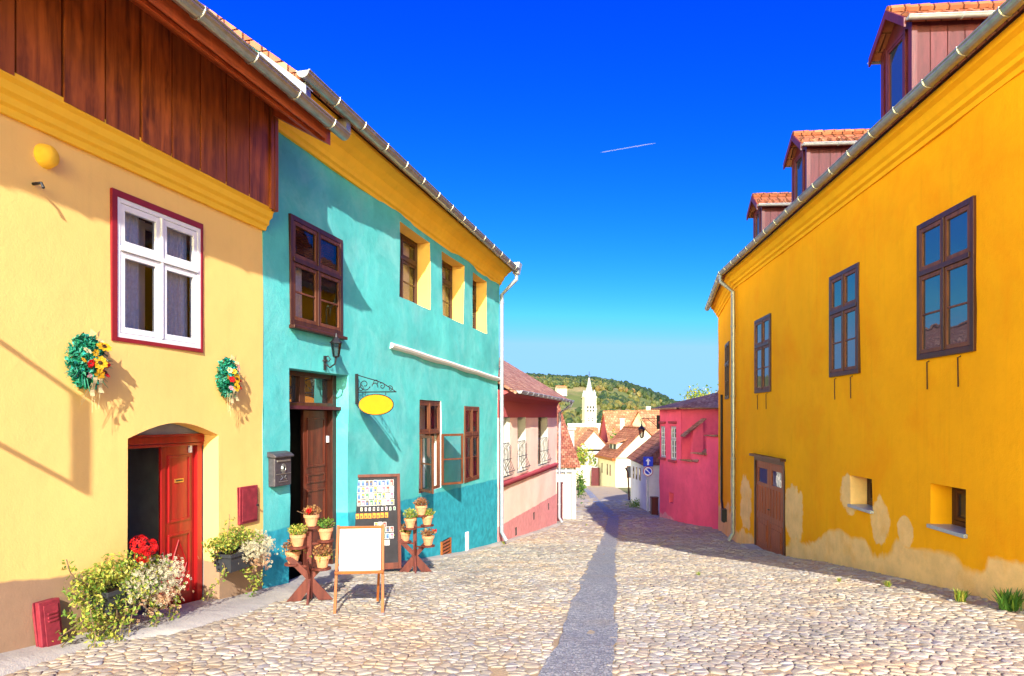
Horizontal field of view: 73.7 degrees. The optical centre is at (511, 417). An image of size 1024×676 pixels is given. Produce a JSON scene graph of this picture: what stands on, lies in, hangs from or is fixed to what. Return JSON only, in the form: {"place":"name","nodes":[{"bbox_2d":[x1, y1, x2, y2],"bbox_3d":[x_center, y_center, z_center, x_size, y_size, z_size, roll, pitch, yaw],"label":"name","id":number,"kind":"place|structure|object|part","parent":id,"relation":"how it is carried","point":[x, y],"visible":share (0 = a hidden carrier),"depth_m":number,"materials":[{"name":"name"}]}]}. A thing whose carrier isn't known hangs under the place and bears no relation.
{"place":"outdoors","nodes":[
{"label":"outdoors","id":0,"kind":"place"},
{"bbox_2d":[0,523,560,675],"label":"pavement","id":1,"kind":"structure","parent":0,"point":[197,613],"depth_m":6.63,"materials":[{"name":"beige stone"}]},
{"bbox_2d":[355,473,400,569],"bbox_3d":[-2.188,1.665,10.943,0.800,1.520,0.050,0,-7,-17],"label":"display board","id":2,"kind":"object","parent":1,"relation":"on","point":[392,555],"visible":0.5,"depth_m":10.98,"materials":[{"name":"black wood"}]},
{"bbox_2d":[4,486,1023,675],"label":"cobbled street","id":3,"kind":"structure","parent":0,"point":[616,586],"depth_m":6.70,"materials":[{"name":"beige stone"}]},
{"bbox_2d":[284,525,333,604],"bbox_3d":[-2.323,1.683,7.896,0.519,0.858,0.508,0,0,-40],"label":"plant stand","id":4,"kind":"object","parent":3,"relation":"on","point":[310,585],"visible":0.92,"depth_m":7.87,"materials":[{"name":"brown wood"}]},
{"bbox_2d":[277,539,312,563],"bbox_3d":[-2.547,1.542,7.933,0.390,0.277,0.306,0,0,43],"label":"potted plant","id":5,"kind":"object","parent":4,"relation":"on","point":[295,554],"visible":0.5,"depth_m":7.88,"materials":[{"name":"beige plant"}]},
{"bbox_2d":[286,523,307,546],"bbox_3d":[-2.439,1.330,7.776,0.244,0.261,0.229,0,0,-30],"label":"potted plant","id":6,"kind":"object","parent":4,"relation":"on","point":[297,536],"visible":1,"depth_m":7.73,"materials":[{"name":"yellow plant"}]},
{"bbox_2d":[297,505,321,526],"bbox_3d":[-2.322,1.125,7.894,0.230,0.250,0.254,0,0,9],"label":"potted plant","id":7,"kind":"object","parent":4,"relation":"on","point":[311,514],"visible":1,"depth_m":7.84,"materials":[{"name":"beige plant"}]},
{"bbox_2d":[309,544,334,567],"bbox_3d":[-2.161,1.576,7.833,0.418,0.268,0.443,0,0,8],"label":"potted plant","id":8,"kind":"object","parent":4,"relation":"on","point":[321,557],"visible":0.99,"depth_m":7.77,"materials":[{"name":"beige plant"}]},
{"bbox_2d":[317,517,334,539],"bbox_3d":[-2.178,1.285,7.977,0.232,0.269,0.233,0,0,28],"label":"potted plant","id":9,"kind":"object","parent":4,"relation":"on","point":[325,531],"visible":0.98,"depth_m":7.93,"materials":[{"name":"green plant"}]},
{"bbox_2d":[333,524,383,613],"bbox_3d":[-1.672,1.609,7.419,0.601,0.925,0.568,0,0,-6],"label":"easel","id":10,"kind":"object","parent":3,"relation":"on","point":[359,549],"visible":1,"depth_m":7.27,"materials":[{"name":"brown wood"}]},
{"bbox_2d":[397,514,434,572],"bbox_3d":[-1.546,2.034,11.039,0.615,0.928,0.481,0,0,24],"label":"plant stand","id":11,"kind":"object","parent":3,"relation":"on","point":[414,561],"visible":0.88,"depth_m":11.02,"materials":[{"name":"brown wood"}]},
{"bbox_2d":[394,523,411,540],"bbox_3d":[-1.726,1.850,11.101,0.417,0.292,0.356,0,0,-13],"label":"potted plant","id":12,"kind":"object","parent":11,"relation":"on","point":[405,535],"visible":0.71,"depth_m":11.02,"materials":[{"name":"beige plant"}]},
{"bbox_2d":[402,508,417,527],"bbox_3d":[-1.619,1.595,10.942,0.238,0.322,0.293,0,0,29],"label":"potted plant","id":13,"kind":"object","parent":11,"relation":"on","point":[409,519],"visible":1,"depth_m":10.88,"materials":[{"name":"yellow plant"}]},
{"bbox_2d":[413,497,428,514],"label":"potted plant","id":14,"kind":"object","parent":11,"relation":"on","point":[420,505],"visible":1,"depth_m":10.99,"materials":[{"name":"beige plant"}]},
{"bbox_2d":[421,508,434,524],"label":"potted plant","id":15,"kind":"object","parent":11,"relation":"on","point":[427,520],"visible":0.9,"depth_m":11.05,"materials":[{"name":"yellow plant"}]},
{"bbox_2d":[420,528,436,545],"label":"potted plant","id":16,"kind":"object","parent":11,"relation":"on","point":[427,537],"visible":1,"depth_m":10.93,"materials":[{"name":"beige plant"}]},
{"bbox_2d":[576,468,586,503],"bbox_3d":[3.912,3.834,38.630,0.746,2.012,1.238,0,0,0],"label":"wall shrub","id":17,"kind":"object","parent":3,"relation":"on","point":[581,485],"visible":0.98,"depth_m":38.34,"materials":[{"name":"green plant"}]},
{"bbox_2d":[625,497,639,507],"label":"base shrub","id":18,"kind":"object","parent":3,"relation":"on","point":[635,503],"visible":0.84,"depth_m":38.12,"materials":[{"name":"green plant"}]},
{"bbox_2d":[643,457,652,511],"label":"traffic signs","id":19,"kind":"object","parent":3,"relation":"on","point":[647,470],"visible":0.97,"depth_m":35.19,"materials":[{"name":"metal"}]},
{"bbox_2d":[884,580,891,586],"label":"weed","id":20,"kind":"object","parent":3,"relation":"on","point":[887,584],"visible":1,"depth_m":8.99,"materials":[{"name":"green plant"}]},
{"bbox_2d":[953,587,970,601],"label":"weed","id":21,"kind":"object","parent":3,"relation":"on","point":[961,596],"visible":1,"depth_m":7.88,"materials":[{"name":"green plant"}]},
{"bbox_2d":[981,587,1023,611],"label":"weed","id":22,"kind":"object","parent":3,"relation":"on","point":[1008,601],"visible":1,"depth_m":7.31,"materials":[{"name":"green plant"}]},
{"bbox_2d":[198,0,996,400],"label":"sky","id":23,"kind":"structure","parent":0,"point":[617,152],"materials":[{"name":"blue"}]},
{"bbox_2d":[550,386,661,495],"bbox_3d":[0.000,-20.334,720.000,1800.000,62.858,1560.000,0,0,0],"label":"ground","id":24,"kind":"structure","parent":0,"point":[575,394],"depth_m":611.66,"materials":[{"name":"green plant"}]},
{"bbox_2d":[0,0,350,652],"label":"yellow house","id":25,"kind":"structure","parent":24,"relation":"on","point":[138,173],"depth_m":6.30,"materials":[{"name":"paint"}]},
{"bbox_2d":[32,597,64,647],"bbox_3d":[-3.757,1.748,5.538,0.152,0.534,0.191,0,0,14],"label":"meter cabinet","id":26,"kind":"object","parent":25,"relation":"attached to","point":[47,620],"visible":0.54,"depth_m":5.49,"materials":[{"name":"red metal"}]},
{"bbox_3d":[-3.713,1.749,5.527,0.063,0.474,0.131,0,0,14],"label":"cabinet door","id":27,"kind":"part","parent":26,"relation":"part of","materials":[{"name":"red metal"}]},
{"bbox_2d":[64,329,112,407],"bbox_3d":[-3.624,-0.403,5.877,0.206,0.718,0.458,0,0,14],"label":"flower wreath","id":28,"kind":"object","parent":25,"relation":"attached to","point":[94,362],"visible":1,"depth_m":5.83,"materials":[{"name":"green plant"}]},
{"bbox_2d":[52,534,193,648],"bbox_3d":[-3.400,1.698,6.091,0.593,1.290,1.557,0,0,14],"label":"flower box","id":29,"kind":"object","parent":25,"relation":"attached to","point":[136,589],"visible":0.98,"depth_m":6.00,"materials":[{"name":"black plastic"}]},
{"bbox_2d":[118,197,200,348],"bbox_3d":[-3.626,-1.386,6.838,0.312,1.293,1.125,0,0,14],"label":"window","id":30,"kind":"structure","parent":25,"relation":"in","point":[167,259],"depth_m":6.81,"materials":[{"name":"white paint"}]},
{"bbox_2d":[159,445,193,609],"bbox_3d":[-3.625,1.169,7.380,0.065,1.784,0.512,0,0,14],"label":"door","id":31,"kind":"structure","parent":25,"relation":"in","point":[176,463],"depth_m":7.39,"materials":[{"name":"red paint"}]},
{"bbox_2d":[215,354,242,413],"bbox_3d":[-3.178,-0.363,7.707,0.187,0.702,0.398,0,0,14],"label":"flower wreath","id":32,"kind":"object","parent":25,"relation":"attached to","point":[229,380],"visible":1,"depth_m":7.66,"materials":[{"name":"green plant"}]},
{"bbox_2d":[201,514,282,602],"bbox_3d":[-3.030,1.582,7.666,0.492,1.021,1.206,0,0,14],"label":"flower box","id":33,"kind":"object","parent":25,"relation":"attached to","point":[230,558],"visible":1,"depth_m":7.63,"materials":[{"name":"black plastic"}]},
{"bbox_2d":[237,485,258,524],"bbox_3d":[-3.140,1.032,8.130,0.094,0.437,0.344,0,0,14],"label":"meter cabinet","id":34,"kind":"object","parent":25,"relation":"attached to","point":[247,504],"visible":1,"depth_m":8.07,"materials":[{"name":"red metal"}]},
{"bbox_3d":[-3.118,1.032,8.124,0.006,0.377,0.284,0,0,14],"label":"cabinet door","id":35,"kind":"part","parent":34,"relation":"part of","materials":[{"name":"red metal"}]},
{"bbox_2d":[204,5,521,588],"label":"teal house","id":36,"kind":"structure","parent":24,"relation":"on","point":[385,261],"depth_m":11.27,"materials":[{"name":"paint"}]},
{"bbox_2d":[267,451,293,486],"bbox_3d":[-2.953,0.648,8.723,0.128,0.440,0.418,0,0,14],"label":"mailbox","id":37,"kind":"object","parent":36,"relation":"attached to","point":[279,468],"visible":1,"depth_m":8.63,"materials":[{"name":"metal"}]},
{"bbox_2d":[289,376,326,402],"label":"transom window","id":38,"kind":"structure","parent":36,"relation":"in","point":[315,389],"depth_m":10.14,"materials":[{"name":"clear glass"}]},
{"bbox_2d":[301,410,328,569],"bbox_3d":[-2.960,1.065,10.272,0.085,2.350,0.600,0,0,19],"label":"door","id":39,"kind":"structure","parent":36,"relation":"in","point":[314,438],"depth_m":10.22,"materials":[{"name":"brown wood"}]},
{"bbox_2d":[288,213,342,335],"bbox_3d":[-2.827,-1.967,9.721,0.194,1.467,1.429,0,0,14],"label":"window","id":40,"kind":"structure","parent":36,"relation":"in","point":[316,266],"depth_m":9.63,"materials":[{"name":"brown wood"}]},
{"bbox_2d":[322,333,341,369],"bbox_3d":[-2.615,-0.959,9.878,0.319,0.526,0.188,0,0,14],"label":"wall lantern","id":41,"kind":"object","parent":36,"relation":"attached to","point":[335,340],"depth_m":9.87,"materials":[{"name":"black metal"}]},
{"bbox_2d":[355,374,396,414],"bbox_3d":[-2.156,-0.368,10.764,0.715,0.658,0.024,0,0,14],"label":"oval sign","id":42,"kind":"object","parent":36,"relation":"attached to","point":[376,404],"visible":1,"depth_m":10.76,"materials":[{"name":"yellow metal"}]},
{"bbox_2d":[399,233,416,303],"bbox_3d":[-2.213,-2.885,13.251,0.195,1.370,1.581,0,0,14],"label":"window","id":43,"kind":"structure","parent":36,"relation":"in","point":[405,262],"depth_m":13.73,"materials":[{"name":"brown wood"}]},
{"bbox_2d":[419,400,463,493],"bbox_3d":[-1.634,0.570,14.113,0.810,1.860,2.095,0,0,14],"label":"window","id":44,"kind":"structure","parent":36,"relation":"in","point":[428,403],"depth_m":14.48,"materials":[{"name":"brown wood"}]},
{"bbox_2d":[442,260,451,318],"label":"window","id":45,"kind":"structure","parent":36,"relation":"in","point":[445,283],"depth_m":15.98,"materials":[{"name":"brown wood"}]},
{"bbox_2d":[464,406,478,482],"bbox_3d":[-1.056,0.635,16.844,0.194,1.830,1.191,0,0,14],"label":"window","id":46,"kind":"structure","parent":36,"relation":"in","point":[470,434],"depth_m":16.90,"materials":[{"name":"brown wood"}]},
{"bbox_2d":[472,281,475,328],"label":"window","id":47,"kind":"structure","parent":36,"relation":"in","point":[474,283],"depth_m":17.89,"materials":[{"name":"brown wood"}]},
{"bbox_2d":[497,358,573,541],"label":"pink house","id":48,"kind":"structure","parent":24,"relation":"on","point":[531,464],"depth_m":23.16,"materials":[{"name":"paint"}]},
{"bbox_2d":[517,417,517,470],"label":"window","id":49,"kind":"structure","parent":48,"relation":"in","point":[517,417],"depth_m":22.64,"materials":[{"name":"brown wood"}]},
{"bbox_2d":[538,417,540,463],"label":"window","id":50,"kind":"structure","parent":48,"relation":"in","point":[539,418],"depth_m":26.21,"materials":[{"name":"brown wood"}]},
{"bbox_2d":[557,482,562,520],"bbox_3d":[1.980,3.795,29.600,0.480,2.020,0.100,0,0,0],"label":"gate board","id":51,"kind":"object","parent":24,"relation":"on","point":[561,501],"visible":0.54,"depth_m":29.57,"materials":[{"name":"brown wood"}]},
{"bbox_2d":[555,386,566,395],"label":"hillside house","id":52,"kind":"structure","parent":24,"relation":"on","point":[561,390],"depth_m":597.02,"materials":[{"name":"white paint"}]},
{"bbox_2d":[557,403,580,518],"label":"white cottage","id":53,"kind":"structure","parent":24,"relation":"on","point":[570,463],"depth_m":31.00,"materials":[{"name":"paint"}]},
{"bbox_2d":[567,427,598,443],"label":"red roof house","id":54,"kind":"structure","parent":24,"relation":"on","point":[579,432],"depth_m":114.24,"materials":[{"name":"beige paint"}]},
{"bbox_2d":[576,465,590,485],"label":"garden wall","id":55,"kind":"structure","parent":24,"relation":"on","point":[586,469],"depth_m":74.35,"materials":[{"name":"beige paint"}]},
{"bbox_2d":[567,423,600,430],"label":"white hall","id":56,"kind":"structure","parent":24,"relation":"on","point":[597,425],"depth_m":168.75,"materials":[{"name":"white paint"}]},
{"bbox_2d":[576,443,598,467],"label":"climbing shrub","id":57,"kind":"object","parent":24,"relation":"on","point":[581,454],"visible":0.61,"depth_m":75.85,"materials":[{"name":"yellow plant"}]},
{"bbox_2d":[581,377,596,422],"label":"church","id":58,"kind":"structure","parent":24,"relation":"on","point":[588,397],"depth_m":327.42,"materials":[{"name":"white paint"}]},
{"bbox_2d":[574,429,605,467],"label":"white gable house","id":59,"kind":"structure","parent":24,"relation":"on","point":[595,441],"depth_m":94.00,"materials":[{"name":"white paint"}]},
{"bbox_2d":[591,468,599,485],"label":"garden gate","id":60,"kind":"structure","parent":24,"relation":"on","point":[595,476],"depth_m":73.54,"materials":[{"name":"brown wood"}]},
{"bbox_2d":[526,372,679,424],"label":"hill wood","id":61,"kind":"object","parent":24,"relation":"on","point":[608,401],"visible":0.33,"depth_m":643.60,"materials":[{"name":"green plant"}]},
{"bbox_2d":[594,426,651,487],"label":"cream house","id":62,"kind":"structure","parent":24,"relation":"on","point":[618,448],"depth_m":69.20,"materials":[{"name":"paint"}]},
{"bbox_2d":[627,466,630,477],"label":"window","id":63,"kind":"structure","parent":62,"relation":"in","point":[628,467],"depth_m":68.28,"materials":[{"name":"grey wood"}]},
{"bbox_2d":[599,406,650,443],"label":"tall roof house","id":64,"kind":"structure","parent":24,"relation":"on","point":[610,420],"depth_m":101.97,"materials":[{"name":"paint"}]},
{"bbox_2d":[620,418,632,429],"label":"back lane house","id":65,"kind":"structure","parent":24,"relation":"on","point":[622,422],"depth_m":83.02,"materials":[{"name":"white paint"}]},
{"bbox_2d":[625,430,659,512],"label":"lavender house","id":66,"kind":"structure","parent":24,"relation":"on","point":[650,447],"depth_m":37.93,"materials":[{"name":"white paint"}]},
{"bbox_2d":[630,410,659,434],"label":"beige roof house","id":67,"kind":"structure","parent":24,"relation":"on","point":[647,424],"depth_m":84.85,"materials":[{"name":"beige paint"}]},
{"bbox_2d":[651,391,717,528],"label":"hot pink house","id":68,"kind":"structure","parent":24,"relation":"on","point":[688,477],"depth_m":29.37,"materials":[{"name":"paint"}]},
{"bbox_2d":[638,415,659,438],"bbox_3d":[6.439,0.435,32.050,1.062,1.110,0.314,0,0,0],"label":"street lantern","id":69,"kind":"object","parent":68,"relation":"attached to","point":[657,418],"visible":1,"depth_m":32.03,"materials":[{"name":"black metal"}]},
{"bbox_2d":[661,426,665,457],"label":"window","id":70,"kind":"structure","parent":68,"relation":"in","point":[663,452],"depth_m":31.54,"materials":[{"name":"paint"}]},
{"bbox_2d":[671,426,675,459],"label":"window","id":71,"kind":"structure","parent":68,"relation":"in","point":[673,428],"depth_m":30.39,"materials":[{"name":"paint"}]},
{"bbox_2d":[679,383,717,400],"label":"birch tree","id":72,"kind":"object","parent":24,"relation":"on","point":[699,393],"visible":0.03,"depth_m":43.57,"materials":[{"name":"green plant"}]},
{"bbox_2d":[705,0,1023,608],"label":"orange house","id":73,"kind":"structure","parent":24,"relation":"on","point":[865,302],"depth_m":10.32,"materials":[{"name":"paint"}]},
{"bbox_2d":[724,341,729,398],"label":"window","id":74,"kind":"structure","parent":73,"relation":"in","point":[727,346],"depth_m":22.08,"materials":[{"name":"brown wood"}]},
{"bbox_2d":[756,460,768,550],"bbox_3d":[6.298,2.191,17.122,0.070,2.206,1.102,0,0,4],"label":"door","id":75,"kind":"structure","parent":73,"relation":"in","point":[762,468],"depth_m":17.11,"materials":[{"name":"brown wood"}]},
{"bbox_2d":[754,313,771,392],"bbox_3d":[6.275,-1.574,17.070,0.082,1.880,1.357,0,0,4],"label":"window","id":76,"kind":"structure","parent":73,"relation":"in","point":[762,326],"depth_m":17.02,"materials":[{"name":"brown wood"}]},
{"bbox_2d":[769,463,782,554],"bbox_3d":[6.215,2.191,16.014,0.070,2.206,1.102,0,0,4],"label":"door","id":77,"kind":"structure","parent":73,"relation":"in","point":[775,471],"depth_m":16.01,"materials":[{"name":"brown wood"}]},
{"bbox_2d":[829,262,860,376],"bbox_3d":[5.904,-1.689,12.127,0.082,1.868,1.268,0,0,4],"label":"window","id":78,"kind":"structure","parent":73,"relation":"in","point":[844,308],"depth_m":12.06,"materials":[{"name":"brown wood"}]},
{"bbox_2d":[867,478,872,505],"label":"window","id":79,"kind":"structure","parent":73,"relation":"in","point":[869,481],"depth_m":11.76,"materials":[{"name":"brown wood"}]},
{"bbox_2d":[917,195,976,359],"bbox_3d":[5.664,-1.752,8.929,0.082,1.885,1.332,0,0,4],"label":"window","id":80,"kind":"structure","parent":73,"relation":"in","point":[946,242],"depth_m":8.85,"materials":[{"name":"brown wood"}]},
{"bbox_2d":[952,487,965,527],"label":"window","id":81,"kind":"structure","parent":73,"relation":"in","point":[958,494],"depth_m":9.13,"materials":[{"name":"brown wood"}]},
{"bbox_2d":[650,496,658,514],"bbox_3d":[7.000,4.328,33.600,0.360,0.880,0.360,0,0,0],"label":"rubbish bin","id":82,"kind":"object","parent":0,"point":[653,505],"visible":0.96,"depth_m":33.44,"materials":[{"name":"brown wood"}]}
]}

